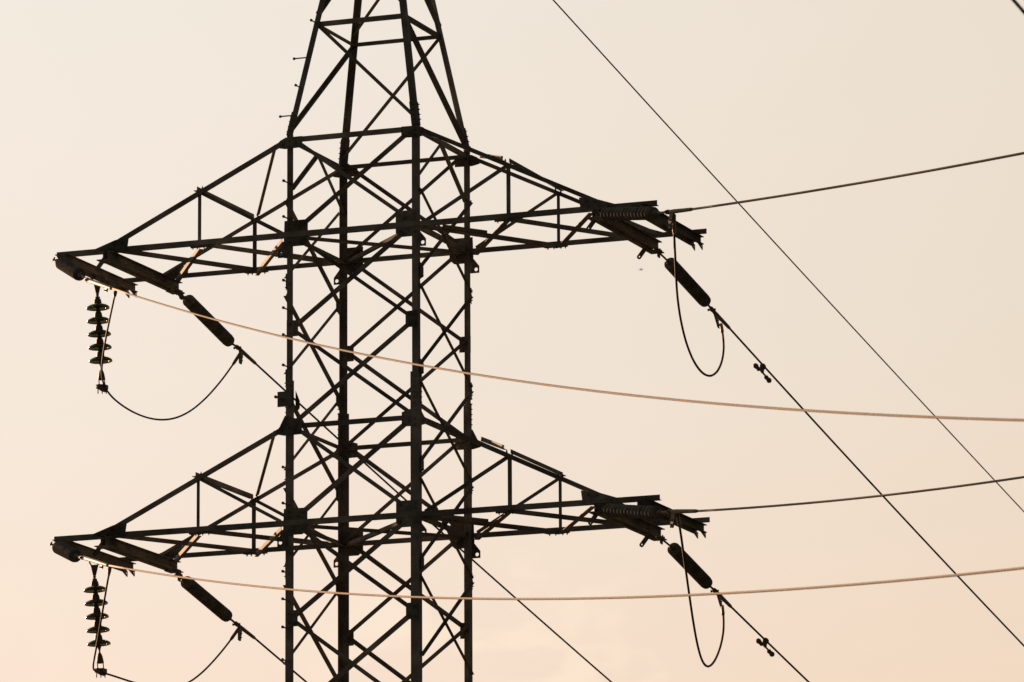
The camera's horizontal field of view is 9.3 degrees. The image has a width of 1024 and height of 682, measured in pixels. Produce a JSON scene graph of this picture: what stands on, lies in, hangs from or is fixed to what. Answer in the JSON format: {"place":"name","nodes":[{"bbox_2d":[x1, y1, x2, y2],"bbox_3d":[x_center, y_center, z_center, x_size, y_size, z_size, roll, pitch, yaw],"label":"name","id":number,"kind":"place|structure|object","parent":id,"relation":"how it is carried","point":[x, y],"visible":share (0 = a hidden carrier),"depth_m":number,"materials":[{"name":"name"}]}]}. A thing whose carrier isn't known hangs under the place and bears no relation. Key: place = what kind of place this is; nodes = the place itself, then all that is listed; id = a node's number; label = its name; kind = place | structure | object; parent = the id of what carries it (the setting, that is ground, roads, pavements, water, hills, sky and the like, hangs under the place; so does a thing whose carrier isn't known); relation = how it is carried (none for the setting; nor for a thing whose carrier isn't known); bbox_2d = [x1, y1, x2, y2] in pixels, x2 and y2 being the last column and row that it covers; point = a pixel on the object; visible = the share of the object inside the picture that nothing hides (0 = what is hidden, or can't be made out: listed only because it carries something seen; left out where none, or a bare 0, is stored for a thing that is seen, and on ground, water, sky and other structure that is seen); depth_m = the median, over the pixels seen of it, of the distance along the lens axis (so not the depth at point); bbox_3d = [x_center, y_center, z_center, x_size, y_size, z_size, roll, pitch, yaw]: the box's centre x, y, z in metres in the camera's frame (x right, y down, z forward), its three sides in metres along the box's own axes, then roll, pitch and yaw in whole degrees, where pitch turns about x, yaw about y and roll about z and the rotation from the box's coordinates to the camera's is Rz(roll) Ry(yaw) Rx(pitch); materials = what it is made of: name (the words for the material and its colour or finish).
{"place":"outdoors","nodes":[
{"label":"outdoors","id":0,"kind":"place"},
{"bbox_2d":[0,0,1023,681],"label":"sky","id":1,"kind":"structure","parent":0,"point":[113,113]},
{"bbox_2d":[1011,0,1023,13],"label":"overhead cable","id":2,"kind":"object","parent":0,"point":[1018,5],"visible":1,"depth_m":34.05,"materials":[{"name":"black metal"}]},
{"bbox_3d":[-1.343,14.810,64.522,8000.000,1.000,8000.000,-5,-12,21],"label":"ground","id":3,"kind":"structure","parent":0,"visible":0},
{"bbox_2d":[53,0,709,681],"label":"transmission tower","id":4,"kind":"structure","parent":3,"relation":"on","point":[411,514],"depth_m":67.28,"materials":[{"name":"metal"}]},
{"bbox_2d":[49,541,109,568],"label":"tension insulator","id":5,"kind":"object","parent":4,"relation":"attached to","point":[65,551],"visible":1,"depth_m":66.41,"materials":[{"name":"grey ceramic"}]},
{"bbox_2d":[108,565,1023,599],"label":"conductor","id":6,"kind":"object","parent":5,"relation":"attached to","point":[773,590],"visible":1,"depth_m":49.27,"materials":[{"name":"metal"}]},
{"bbox_2d":[52,257,112,291],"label":"tension insulator","id":7,"kind":"object","parent":4,"relation":"attached to","point":[70,268],"visible":1,"depth_m":66.96,"materials":[{"name":"grey ceramic"}]},
{"bbox_2d":[111,288,1023,421],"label":"conductor","id":8,"kind":"object","parent":7,"relation":"attached to","point":[762,407],"visible":1,"depth_m":49.57,"materials":[{"name":"metal"}]},
{"bbox_2d":[84,562,110,677],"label":"suspension insulator","id":9,"kind":"object","parent":4,"relation":"hanging from","point":[95,588],"visible":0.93,"depth_m":68.02,"materials":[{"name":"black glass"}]},
{"bbox_2d":[86,274,112,393],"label":"suspension insulator","id":10,"kind":"object","parent":4,"relation":"hanging from","point":[98,306],"visible":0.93,"depth_m":68.62,"materials":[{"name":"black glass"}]},
{"bbox_2d":[174,572,255,640],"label":"tension insulator","id":11,"kind":"object","parent":4,"relation":"attached to","point":[207,599],"visible":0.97,"depth_m":69.50,"materials":[{"name":"grey ceramic"}]},
{"bbox_2d":[92,566,240,681],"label":"jumper loop","id":12,"kind":"object","parent":11,"relation":"hanging from","point":[236,631],"visible":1,"depth_m":67.40,"materials":[{"name":"metal"}]},
{"bbox_2d":[256,638,306,681],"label":"conductor","id":13,"kind":"object","parent":11,"relation":"attached to","point":[277,657],"visible":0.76,"depth_m":71.16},
{"bbox_2d":[176,291,256,364],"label":"tension insulator","id":14,"kind":"object","parent":4,"relation":"attached to","point":[217,330],"visible":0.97,"depth_m":70.13,"materials":[{"name":"grey ceramic"}]},
{"bbox_2d":[101,290,242,420],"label":"jumper loop","id":15,"kind":"object","parent":14,"relation":"hanging from","point":[214,388],"visible":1,"depth_m":69.16,"materials":[{"name":"metal"}]},
{"bbox_2d":[256,364,611,681],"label":"conductor","id":16,"kind":"object","parent":14,"relation":"attached to","point":[437,528],"visible":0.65,"depth_m":77.28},
{"bbox_2d":[592,206,692,227],"bbox_3d":[1.355,-1.299,64.777,0.140,0.526,2.244,5,-12,-24],"label":"tension insulator","id":17,"kind":"object","parent":4,"relation":"attached to","point":[626,213],"visible":1,"depth_m":64.84,"materials":[{"name":"grey ceramic"}]},
{"bbox_2d":[672,214,724,376],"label":"jumper loop","id":18,"kind":"object","parent":17,"relation":"hanging from","point":[679,311],"visible":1,"depth_m":66.22,"materials":[{"name":"metal"}]},
{"bbox_2d":[692,152,1023,209],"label":"conductor","id":19,"kind":"object","parent":17,"relation":"attached to","point":[872,180],"visible":1,"depth_m":60.39,"materials":[{"name":"metal"}]},
{"bbox_2d":[595,504,696,527],"bbox_3d":[1.387,1.740,64.175,0.142,0.483,2.257,5,-12,-24],"label":"tension insulator","id":20,"kind":"object","parent":4,"relation":"attached to","point":[633,511],"visible":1,"depth_m":64.25,"materials":[{"name":"grey ceramic"}]},
{"bbox_2d":[697,476,1023,511],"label":"conductor","id":21,"kind":"object","parent":20,"relation":"attached to","point":[873,496],"visible":1,"depth_m":59.91,"materials":[{"name":"metal"}]},
{"bbox_2d":[653,248,730,329],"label":"tension insulator","id":22,"kind":"object","parent":4,"relation":"attached to","point":[693,288],"visible":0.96,"depth_m":68.30,"materials":[{"name":"grey ceramic"}]},
{"bbox_2d":[730,329,1023,646],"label":"conductor","id":23,"kind":"object","parent":22,"relation":"attached to","point":[866,478],"visible":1,"depth_m":73.84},
{"bbox_2d":[753,363,771,382],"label":"vibration damper","id":24,"kind":"object","parent":23,"relation":"attached to","point":[760,368],"visible":1,"depth_m":70.41,"materials":[{"name":"black metal"}]},
{"bbox_2d":[660,535,732,607],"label":"tension insulator","id":25,"kind":"object","parent":4,"relation":"attached to","point":[698,574],"visible":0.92,"depth_m":67.68,"materials":[{"name":"grey ceramic"}]},
{"bbox_2d":[676,514,724,667],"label":"jumper loop","id":26,"kind":"object","parent":25,"relation":"hanging from","point":[689,597],"visible":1,"depth_m":65.73,"materials":[{"name":"metal"}]},
{"bbox_2d":[731,608,809,681],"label":"conductor","id":27,"kind":"object","parent":25,"relation":"attached to","point":[769,644],"visible":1,"depth_m":69.98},
{"bbox_2d":[756,638,774,656],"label":"vibration damper","id":28,"kind":"object","parent":27,"relation":"attached to","point":[764,643],"visible":1,"depth_m":69.79,"materials":[{"name":"black metal"}]},
{"bbox_2d":[553,0,1023,511],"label":"earth wire","id":29,"kind":"object","parent":4,"relation":"attached to","point":[778,246],"visible":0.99,"depth_m":80.14,"materials":[{"name":"grey metal"}]}
]}

